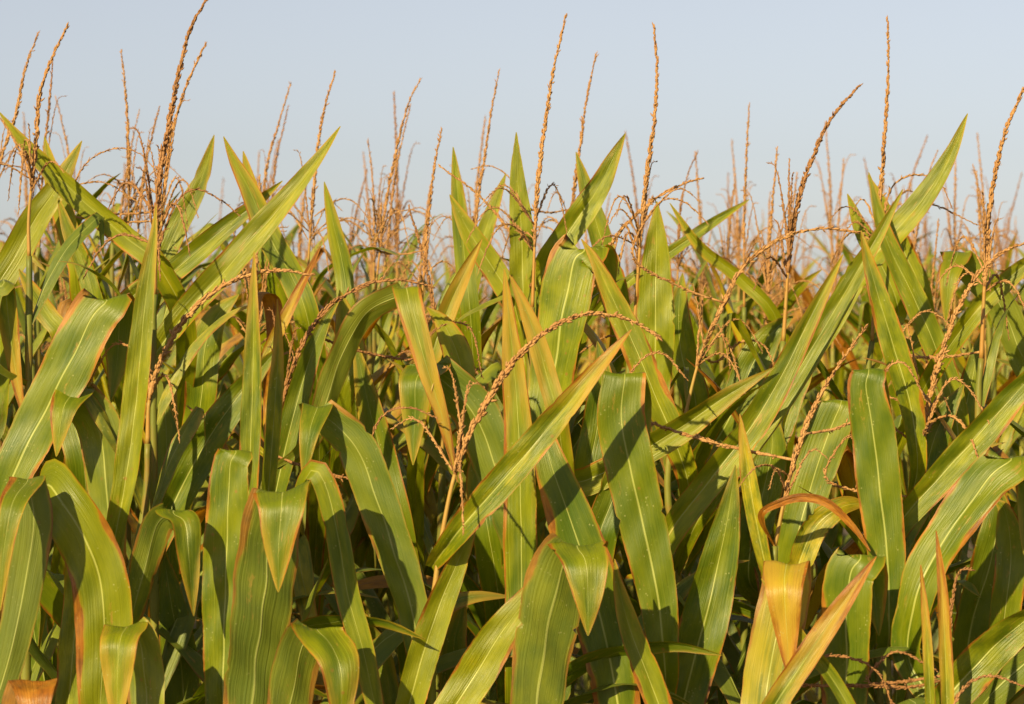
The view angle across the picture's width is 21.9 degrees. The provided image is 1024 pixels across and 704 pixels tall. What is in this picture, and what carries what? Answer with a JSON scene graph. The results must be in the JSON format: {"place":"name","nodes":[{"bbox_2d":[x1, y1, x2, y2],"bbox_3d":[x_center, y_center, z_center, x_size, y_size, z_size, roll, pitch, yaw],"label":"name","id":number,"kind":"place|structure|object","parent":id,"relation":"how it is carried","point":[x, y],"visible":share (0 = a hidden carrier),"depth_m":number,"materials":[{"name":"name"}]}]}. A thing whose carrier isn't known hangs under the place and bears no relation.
{"place":"outdoors","nodes":[
{"label":"outdoors","id":0,"kind":"place"},
{"bbox_2d":[0,0,1023,344],"label":"sky","id":1,"kind":"structure","parent":0,"point":[794,62],"materials":[{"name":"blue"}]},
{"bbox_2d":[33,238,998,623],"bbox_3d":[-0.066,0.605,15.449,6.776,2.592,1.773,0,0,0],"label":"corn plant","id":2,"kind":"object","parent":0,"point":[603,324],"visible":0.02,"depth_m":15.03,"materials":[{"name":"green plant"}]},
{"bbox_2d":[15,269,1023,614],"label":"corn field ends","id":3,"kind":"object","parent":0,"point":[1017,427],"visible":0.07,"depth_m":4.56,"materials":[{"name":"green plant"}]},
{"bbox_2d":[165,357,1021,700],"bbox_3d":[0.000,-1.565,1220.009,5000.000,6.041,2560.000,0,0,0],"label":"ground","id":4,"kind":"structure","parent":0,"point":[969,553],"depth_m":15.86,"materials":[{"name":"soil"}]},
{"bbox_2d":[0,111,59,426],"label":"corn plant","id":5,"kind":"object","parent":4,"relation":"on","point":[18,290],"visible":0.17,"depth_m":7.47,"materials":[{"name":"brown plant"}]},
{"bbox_2d":[19,222,51,348],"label":"corn plant","id":6,"kind":"object","parent":4,"relation":"on","point":[47,243],"visible":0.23,"depth_m":9.01,"materials":[{"name":"green plant"}]},
{"bbox_2d":[35,218,68,297],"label":"corn plant","id":7,"kind":"object","parent":4,"relation":"on","point":[57,285],"visible":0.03,"depth_m":7.99,"materials":[{"name":"green plant"}]},
{"bbox_2d":[0,31,108,477],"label":"corn plant","id":8,"kind":"object","parent":4,"relation":"on","point":[44,208],"visible":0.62,"depth_m":4.40,"materials":[{"name":"green plant"}]},
{"bbox_2d":[0,59,163,632],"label":"corn plant","id":9,"kind":"object","parent":4,"relation":"on","point":[49,318],"visible":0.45,"depth_m":4.46,"materials":[{"name":"green plant"}]},
{"bbox_2d":[0,21,181,703],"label":"corn plant","id":10,"kind":"object","parent":4,"relation":"on","point":[90,327],"visible":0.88,"depth_m":3.86,"materials":[{"name":"green plant"}]},
{"bbox_2d":[10,96,202,686],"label":"corn plant","id":11,"kind":"object","parent":4,"relation":"on","point":[96,237],"visible":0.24,"depth_m":5.91,"materials":[{"name":"green plant"}]},
{"bbox_2d":[19,108,225,640],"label":"corn plant","id":12,"kind":"object","parent":4,"relation":"on","point":[110,275],"visible":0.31,"depth_m":5.80,"materials":[{"name":"green plant"}]},
{"bbox_2d":[55,503,200,703],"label":"corn plant","id":13,"kind":"object","parent":4,"relation":"on","point":[160,523],"visible":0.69,"depth_m":3.70,"materials":[{"name":"green plant"}]},
{"bbox_2d":[19,49,265,652],"bbox_3d":[-0.669,0.684,5.146,0.625,2.538,0.796,0,0,25],"label":"corn plant","id":14,"kind":"object","parent":4,"relation":"on","point":[174,237],"visible":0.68,"depth_m":5.07,"materials":[{"name":"green plant"}]},
{"bbox_2d":[23,248,262,621],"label":"corn plant","id":15,"kind":"object","parent":4,"relation":"on","point":[199,609],"visible":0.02,"depth_m":6.05,"materials":[{"name":"green plant"}]},
{"bbox_2d":[0,42,292,703],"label":"corn plant","id":16,"kind":"object","parent":4,"relation":"on","point":[205,373],"visible":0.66,"depth_m":4.25,"materials":[{"name":"green plant"}]},
{"bbox_2d":[98,106,211,641],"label":"corn plant","id":17,"kind":"object","parent":4,"relation":"on","point":[198,633],"visible":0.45,"depth_m":5.30,"materials":[{"name":"brown plant"}]},
{"bbox_2d":[0,459,326,703],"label":"corn plant","id":18,"kind":"object","parent":4,"relation":"on","point":[54,501],"visible":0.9,"depth_m":3.65,"materials":[{"name":"green plant"}]},
{"bbox_2d":[40,0,340,703],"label":"corn plant","id":19,"kind":"object","parent":4,"relation":"on","point":[143,661],"visible":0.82,"depth_m":3.98,"materials":[{"name":"green plant"}]},
{"bbox_2d":[41,460,378,683],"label":"corn plant","id":20,"kind":"object","parent":4,"relation":"on","point":[200,512],"visible":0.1,"depth_m":4.41,"materials":[{"name":"green plant"}]},
{"bbox_2d":[164,178,258,380],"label":"corn plant","id":21,"kind":"object","parent":4,"relation":"on","point":[238,291],"visible":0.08,"depth_m":9.81,"materials":[{"name":"green plant"}]},
{"bbox_2d":[28,205,424,703],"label":"corn plant","id":22,"kind":"object","parent":4,"relation":"on","point":[110,442],"visible":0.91,"depth_m":3.82,"materials":[{"name":"green plant"}]},
{"bbox_2d":[131,106,365,648],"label":"corn plant","id":23,"kind":"object","parent":4,"relation":"on","point":[228,335],"visible":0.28,"depth_m":5.90,"materials":[{"name":"green plant"}]},
{"bbox_2d":[198,138,306,482],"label":"corn plant","id":24,"kind":"object","parent":4,"relation":"on","point":[294,230],"visible":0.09,"depth_m":8.26,"materials":[{"name":"green plant"}]},
{"bbox_2d":[222,205,300,623],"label":"corn plant","id":25,"kind":"object","parent":4,"relation":"on","point":[230,376],"visible":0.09,"depth_m":6.77,"materials":[{"name":"green plant"}]},
{"bbox_2d":[206,174,329,702],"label":"corn plant","id":26,"kind":"object","parent":4,"relation":"on","point":[304,582],"visible":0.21,"depth_m":4.45,"materials":[{"name":"green plant"}]},
{"bbox_2d":[180,82,374,682],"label":"corn plant","id":27,"kind":"object","parent":4,"relation":"on","point":[235,331],"visible":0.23,"depth_m":5.50,"materials":[{"name":"green plant"}]},
{"bbox_2d":[163,70,434,615],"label":"corn plant","id":28,"kind":"object","parent":4,"relation":"on","point":[275,250],"visible":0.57,"depth_m":4.55,"materials":[{"name":"green plant"}]},
{"bbox_2d":[237,194,366,699],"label":"corn plant","id":29,"kind":"object","parent":4,"relation":"on","point":[332,276],"visible":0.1,"depth_m":9.01,"materials":[{"name":"brown plant"}]},
{"bbox_2d":[38,246,575,703],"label":"corn plant","id":30,"kind":"object","parent":4,"relation":"on","point":[346,661],"visible":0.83,"depth_m":3.93,"materials":[{"name":"green plant"}]},
{"bbox_2d":[193,186,425,621],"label":"corn plant","id":31,"kind":"object","parent":4,"relation":"on","point":[296,469],"visible":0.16,"depth_m":5.98,"materials":[{"name":"brown plant"}]},
{"bbox_2d":[196,78,465,703],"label":"corn plant","id":32,"kind":"object","parent":4,"relation":"on","point":[339,258],"visible":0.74,"depth_m":5.09,"materials":[{"name":"green plant"}]},
{"bbox_2d":[193,104,487,634],"bbox_3d":[-0.328,0.706,5.705,0.959,2.487,0.296,0,0,-12],"label":"corn plant","id":33,"kind":"object","parent":4,"relation":"on","point":[385,602],"visible":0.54,"depth_m":5.70,"materials":[{"name":"green plant"}]},
{"bbox_2d":[290,168,404,614],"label":"corn plant","id":34,"kind":"object","parent":4,"relation":"on","point":[326,611],"visible":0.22,"depth_m":6.78,"materials":[{"name":"brown plant"}]},
{"bbox_2d":[202,252,504,703],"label":"corn plant","id":35,"kind":"object","parent":4,"relation":"on","point":[250,548],"visible":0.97,"depth_m":3.72,"materials":[{"name":"green plant"}]},
{"bbox_2d":[294,152,418,616],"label":"corn plant","id":36,"kind":"object","parent":4,"relation":"on","point":[370,267],"visible":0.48,"depth_m":7.57,"materials":[{"name":"brown plant"}]},
{"bbox_2d":[332,208,389,614],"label":"corn plant","id":37,"kind":"object","parent":4,"relation":"on","point":[356,285],"visible":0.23,"depth_m":9.03,"materials":[{"name":"brown plant"}]},
{"bbox_2d":[330,148,434,616],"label":"corn plant","id":38,"kind":"object","parent":4,"relation":"on","point":[391,392],"visible":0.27,"depth_m":8.26,"materials":[{"name":"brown plant"}]},
{"bbox_2d":[194,140,583,693],"bbox_3d":[-0.278,0.747,5.666,0.996,2.405,0.292,0,0,0],"label":"corn plant","id":39,"kind":"object","parent":4,"relation":"on","point":[327,287],"visible":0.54,"depth_m":5.60,"materials":[{"name":"green plant"}]},
{"bbox_2d":[300,90,485,498],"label":"corn plant","id":40,"kind":"object","parent":4,"relation":"on","point":[397,338],"visible":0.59,"depth_m":6.76,"materials":[{"name":"brown plant"}]},
{"bbox_2d":[312,461,504,703],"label":"corn plant","id":41,"kind":"object","parent":4,"relation":"on","point":[488,548],"visible":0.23,"depth_m":4.10,"materials":[{"name":"green plant"}]},
{"bbox_2d":[331,404,488,699],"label":"corn plant","id":42,"kind":"object","parent":4,"relation":"on","point":[433,526],"visible":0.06,"depth_m":5.05,"materials":[{"name":"green plant"}]},
{"bbox_2d":[338,128,503,703],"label":"corn plant","id":43,"kind":"object","parent":4,"relation":"on","point":[421,471],"visible":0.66,"depth_m":4.30,"materials":[{"name":"green plant"}]},
{"bbox_2d":[365,115,506,585],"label":"corn plant","id":44,"kind":"object","parent":4,"relation":"on","point":[455,434],"visible":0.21,"depth_m":6.74,"materials":[{"name":"green plant"}]},
{"bbox_2d":[186,310,690,703],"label":"corn plant","id":45,"kind":"object","parent":4,"relation":"on","point":[477,670],"visible":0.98,"depth_m":3.65,"materials":[{"name":"green plant"}]},
{"bbox_2d":[314,204,585,701],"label":"corn plant","id":46,"kind":"object","parent":4,"relation":"on","point":[428,543],"visible":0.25,"depth_m":4.52,"materials":[{"name":"green plant"}]},
{"bbox_2d":[323,186,577,695],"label":"corn plant","id":47,"kind":"object","parent":4,"relation":"on","point":[427,313],"visible":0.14,"depth_m":5.94,"materials":[{"name":"brown plant"}]},
{"bbox_2d":[292,69,619,698],"bbox_3d":[-0.160,0.703,5.091,0.791,2.501,0.686,0,0,39],"label":"corn plant","id":48,"kind":"object","parent":4,"relation":"on","point":[486,227],"visible":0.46,"depth_m":4.80,"materials":[{"name":"green plant"}]},
{"bbox_2d":[299,400,721,703],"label":"corn plant","id":49,"kind":"object","parent":4,"relation":"on","point":[345,434],"visible":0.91,"depth_m":3.82,"materials":[{"name":"green plant"}]},
{"bbox_2d":[452,184,586,614],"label":"corn plant","id":50,"kind":"object","parent":4,"relation":"on","point":[498,402],"visible":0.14,"depth_m":7.43,"materials":[{"name":"green plant"}]},
{"bbox_2d":[315,133,774,700],"bbox_3d":[-0.036,0.793,4.276,0.977,2.329,0.666,0,0,15],"label":"corn plant","id":51,"kind":"object","parent":4,"relation":"on","point":[581,215],"visible":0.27,"depth_m":4.40,"materials":[{"name":"green plant"}]},
{"bbox_2d":[487,238,605,376],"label":"corn plant","id":52,"kind":"object","parent":4,"relation":"on","point":[585,365],"visible":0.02,"depth_m":9.00,"materials":[{"name":"green plant"}]},
{"bbox_2d":[355,13,753,703],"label":"corn plant","id":53,"kind":"object","parent":4,"relation":"on","point":[569,283],"visible":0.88,"depth_m":4.12,"materials":[{"name":"green plant"}]},
{"bbox_2d":[424,51,750,699],"bbox_3d":[0.089,0.692,4.913,0.916,2.523,0.482,0,0,-19],"label":"corn plant","id":54,"kind":"object","parent":4,"relation":"on","point":[596,228],"visible":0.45,"depth_m":4.90,"materials":[{"name":"green plant"}]},
{"bbox_2d":[591,217,638,597],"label":"corn plant","id":55,"kind":"object","parent":4,"relation":"on","point":[630,588],"visible":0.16,"depth_m":8.18,"materials":[{"name":"brown plant"}]},
{"bbox_2d":[510,532,749,703],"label":"corn plant","id":56,"kind":"object","parent":4,"relation":"on","point":[563,588],"visible":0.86,"depth_m":3.60,"materials":[{"name":"green plant"}]},
{"bbox_2d":[604,130,706,578],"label":"corn plant","id":57,"kind":"object","parent":4,"relation":"on","point":[618,558],"visible":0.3,"depth_m":7.50,"materials":[{"name":"brown plant"}]},
{"bbox_2d":[436,371,938,703],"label":"corn plant","id":58,"kind":"object","parent":4,"relation":"on","point":[624,409],"visible":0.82,"depth_m":3.78,"materials":[{"name":"green plant"}]},
{"bbox_2d":[574,22,820,703],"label":"corn plant","id":59,"kind":"object","parent":4,"relation":"on","point":[661,308],"visible":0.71,"depth_m":4.37,"materials":[{"name":"green plant"}]},
{"bbox_2d":[480,324,927,703],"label":"corn plant","id":60,"kind":"object","parent":4,"relation":"on","point":[781,613],"visible":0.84,"depth_m":3.80,"materials":[{"name":"yellow plant"}]},
{"bbox_2d":[573,151,844,656],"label":"corn plant","id":61,"kind":"object","parent":4,"relation":"on","point":[677,401],"visible":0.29,"depth_m":5.59,"materials":[{"name":"green plant"}]},
{"bbox_2d":[673,172,755,370],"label":"corn plant","id":62,"kind":"object","parent":4,"relation":"on","point":[708,319],"visible":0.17,"depth_m":8.23,"materials":[{"name":"green plant"}]},
{"bbox_2d":[670,151,774,389],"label":"corn plant","id":63,"kind":"object","parent":4,"relation":"on","point":[701,282],"visible":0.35,"depth_m":6.69,"materials":[{"name":"brown plant"}]},
{"bbox_2d":[579,189,902,703],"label":"corn plant","id":64,"kind":"object","parent":4,"relation":"on","point":[702,483],"visible":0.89,"depth_m":4.10,"materials":[{"name":"green plant"}]},
{"bbox_2d":[660,175,821,703],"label":"corn plant","id":65,"kind":"object","parent":4,"relation":"on","point":[722,366],"visible":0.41,"depth_m":5.89,"materials":[{"name":"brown plant"}]},
{"bbox_2d":[672,139,817,625],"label":"corn plant","id":66,"kind":"object","parent":4,"relation":"on","point":[692,305],"visible":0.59,"depth_m":7.45,"materials":[{"name":"brown plant"}]},
{"bbox_2d":[703,195,803,342],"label":"corn plant","id":67,"kind":"object","parent":4,"relation":"on","point":[758,315],"visible":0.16,"depth_m":9.84,"materials":[{"name":"brown plant"}]},
{"bbox_2d":[633,103,905,702],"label":"corn plant","id":68,"kind":"object","parent":4,"relation":"on","point":[758,295],"visible":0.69,"depth_m":5.28,"materials":[{"name":"green plant"}]},
{"bbox_2d":[572,83,971,677],"bbox_3d":[0.393,0.760,4.340,0.966,2.394,0.396,0,0,25],"label":"corn plant","id":69,"kind":"object","parent":4,"relation":"on","point":[911,212],"visible":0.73,"depth_m":4.22,"materials":[{"name":"green plant"}]},
{"bbox_2d":[746,249,817,626],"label":"corn plant","id":70,"kind":"object","parent":4,"relation":"on","point":[813,375],"visible":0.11,"depth_m":8.26,"materials":[{"name":"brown plant"}]},
{"bbox_2d":[661,356,903,600],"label":"corn plant","id":71,"kind":"object","parent":4,"relation":"on","point":[817,379],"visible":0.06,"depth_m":5.16,"materials":[{"name":"green plant"}]},
{"bbox_2d":[726,146,841,703],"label":"corn plant","id":72,"kind":"object","parent":4,"relation":"on","point":[768,273],"visible":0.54,"depth_m":5.26,"materials":[{"name":"brown plant"}]},
{"bbox_2d":[733,212,859,699],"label":"corn plant","id":73,"kind":"object","parent":4,"relation":"on","point":[803,268],"visible":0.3,"depth_m":9.71,"materials":[{"name":"brown plant"}]},
{"bbox_2d":[739,158,866,703],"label":"corn plant","id":74,"kind":"object","parent":4,"relation":"on","point":[838,380],"visible":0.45,"depth_m":6.85,"materials":[{"name":"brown plant"}]},
{"bbox_2d":[763,172,868,702],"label":"corn plant","id":75,"kind":"object","parent":4,"relation":"on","point":[774,361],"visible":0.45,"depth_m":5.97,"materials":[{"name":"brown plant"}]},
{"bbox_2d":[777,121,863,696],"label":"corn plant","id":76,"kind":"object","parent":4,"relation":"on","point":[806,295],"visible":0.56,"depth_m":7.54,"materials":[{"name":"brown plant"}]},
{"bbox_2d":[709,191,933,703],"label":"corn plant","id":77,"kind":"object","parent":4,"relation":"on","point":[778,299],"visible":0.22,"depth_m":6.81,"materials":[{"name":"brown plant"}]},
{"bbox_2d":[762,547,924,703],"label":"corn plant","id":78,"kind":"object","parent":4,"relation":"on","point":[854,593],"visible":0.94,"depth_m":3.71,"materials":[{"name":"green plant"}]},
{"bbox_2d":[687,15,1023,703],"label":"corn plant","id":79,"kind":"object","parent":4,"relation":"on","point":[904,277],"visible":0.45,"depth_m":4.30,"materials":[{"name":"green plant"}]},
{"bbox_2d":[776,225,935,433],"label":"corn plant","id":80,"kind":"object","parent":4,"relation":"on","point":[823,247],"visible":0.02,"depth_m":9.70,"materials":[{"name":"green plant"}]},
{"bbox_2d":[804,182,936,700],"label":"corn plant","id":81,"kind":"object","parent":4,"relation":"on","point":[850,356],"visible":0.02,"depth_m":6.63,"materials":[{"name":"green plant"}]},
{"bbox_2d":[731,230,1023,703],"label":"corn plant","id":82,"kind":"object","parent":4,"relation":"on","point":[926,435],"visible":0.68,"depth_m":3.96,"materials":[{"name":"green plant"}]},
{"bbox_2d":[831,157,939,698],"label":"corn plant","id":83,"kind":"object","parent":4,"relation":"on","point":[864,298],"visible":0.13,"depth_m":8.14,"materials":[{"name":"green plant"}]},
{"bbox_2d":[795,186,975,391],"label":"corn plant","id":84,"kind":"object","parent":4,"relation":"on","point":[930,257],"visible":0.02,"depth_m":8.96,"materials":[{"name":"green plant"}]},
{"bbox_2d":[761,368,1023,703],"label":"corn plant","id":85,"kind":"object","parent":4,"relation":"on","point":[890,518],"visible":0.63,"depth_m":3.85,"materials":[{"name":"green plant"}]},
{"bbox_2d":[793,250,1023,703],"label":"corn plant","id":86,"kind":"object","parent":4,"relation":"on","point":[1013,346],"visible":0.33,"depth_m":4.29,"materials":[{"name":"green plant"}]},
{"bbox_2d":[858,184,960,701],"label":"corn plant","id":87,"kind":"object","parent":4,"relation":"on","point":[884,678],"visible":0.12,"depth_m":7.45,"materials":[{"name":"brown plant"}]},
{"bbox_2d":[844,245,978,620],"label":"corn plant","id":88,"kind":"object","parent":4,"relation":"on","point":[975,333],"visible":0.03,"depth_m":8.38,"materials":[{"name":"green plant"}]},
{"bbox_2d":[801,447,1023,703],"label":"corn plant","id":89,"kind":"object","parent":4,"relation":"on","point":[987,480],"visible":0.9,"depth_m":3.73,"materials":[{"name":"green plant"}]},
{"bbox_2d":[810,149,1015,703],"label":"corn plant","id":90,"kind":"object","parent":4,"relation":"on","point":[865,316],"visible":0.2,"depth_m":5.77,"materials":[{"name":"green plant"}]},
{"bbox_2d":[831,135,1000,494],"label":"corn plant","id":91,"kind":"object","parent":4,"relation":"on","point":[944,330],"visible":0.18,"depth_m":7.58,"materials":[{"name":"brown plant"}]},
{"bbox_2d":[871,358,969,660],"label":"corn plant","id":92,"kind":"object","parent":4,"relation":"on","point":[958,587],"visible":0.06,"depth_m":5.22,"materials":[{"name":"green plant"}]},
{"bbox_2d":[872,218,973,700],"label":"corn plant","id":93,"kind":"object","parent":4,"relation":"on","point":[934,626],"visible":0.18,"depth_m":5.34,"materials":[{"name":"brown plant"}]},
{"bbox_2d":[832,164,1023,687],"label":"corn plant","id":94,"kind":"object","parent":4,"relation":"on","point":[1010,435],"visible":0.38,"depth_m":5.70,"materials":[{"name":"green plant"}]},
{"bbox_2d":[914,177,941,298],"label":"corn plant","id":95,"kind":"object","parent":4,"relation":"on","point":[928,267],"visible":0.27,"depth_m":10.54,"materials":[{"name":"brown plant"}]},
{"bbox_2d":[845,132,1023,446],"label":"corn plant","id":96,"kind":"object","parent":4,"relation":"on","point":[988,333],"visible":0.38,"depth_m":7.44,"materials":[{"name":"brown plant"}]},
{"bbox_2d":[863,87,1023,703],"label":"corn plant","id":97,"kind":"object","parent":4,"relation":"on","point":[996,578],"visible":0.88,"depth_m":3.95,"materials":[{"name":"green plant"}]},
{"bbox_2d":[892,160,1010,676],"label":"corn plant","id":98,"kind":"object","parent":4,"relation":"on","point":[922,361],"visible":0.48,"depth_m":6.79,"materials":[{"name":"brown plant"}]},
{"bbox_2d":[900,171,1023,649],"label":"corn plant","id":99,"kind":"object","parent":4,"relation":"on","point":[1012,374],"visible":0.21,"depth_m":5.97,"materials":[{"name":"brown plant"}]},
{"bbox_2d":[935,172,1023,497],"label":"corn plant","id":100,"kind":"object","parent":4,"relation":"on","point":[1004,371],"visible":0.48,"depth_m":8.30,"materials":[{"name":"brown plant"}]},
{"bbox_2d":[938,177,1021,447],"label":"corn plant","id":101,"kind":"object","parent":4,"relation":"on","point":[1017,438],"visible":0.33,"depth_m":10.43,"materials":[{"name":"green plant"}]},
{"bbox_2d":[949,446,1016,579],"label":"corn plant","id":102,"kind":"object","parent":4,"relation":"on","point":[1011,494],"visible":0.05,"depth_m":5.27,"materials":[{"name":"green plant"}]},
{"bbox_2d":[956,446,1023,609],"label":"corn plant","id":103,"kind":"object","parent":4,"relation":"on","point":[961,554],"visible":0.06,"depth_m":4.51,"materials":[{"name":"green plant"}]},
{"bbox_2d":[973,230,1017,542],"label":"corn plant","id":104,"kind":"object","parent":4,"relation":"on","point":[1009,255],"visible":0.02,"depth_m":8.88,"materials":[{"name":"green plant"}]},
{"bbox_2d":[976,216,1023,457],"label":"corn plant","id":105,"kind":"object","parent":4,"relation":"on","point":[1011,453],"visible":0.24,"depth_m":9.73,"materials":[{"name":"green plant"}]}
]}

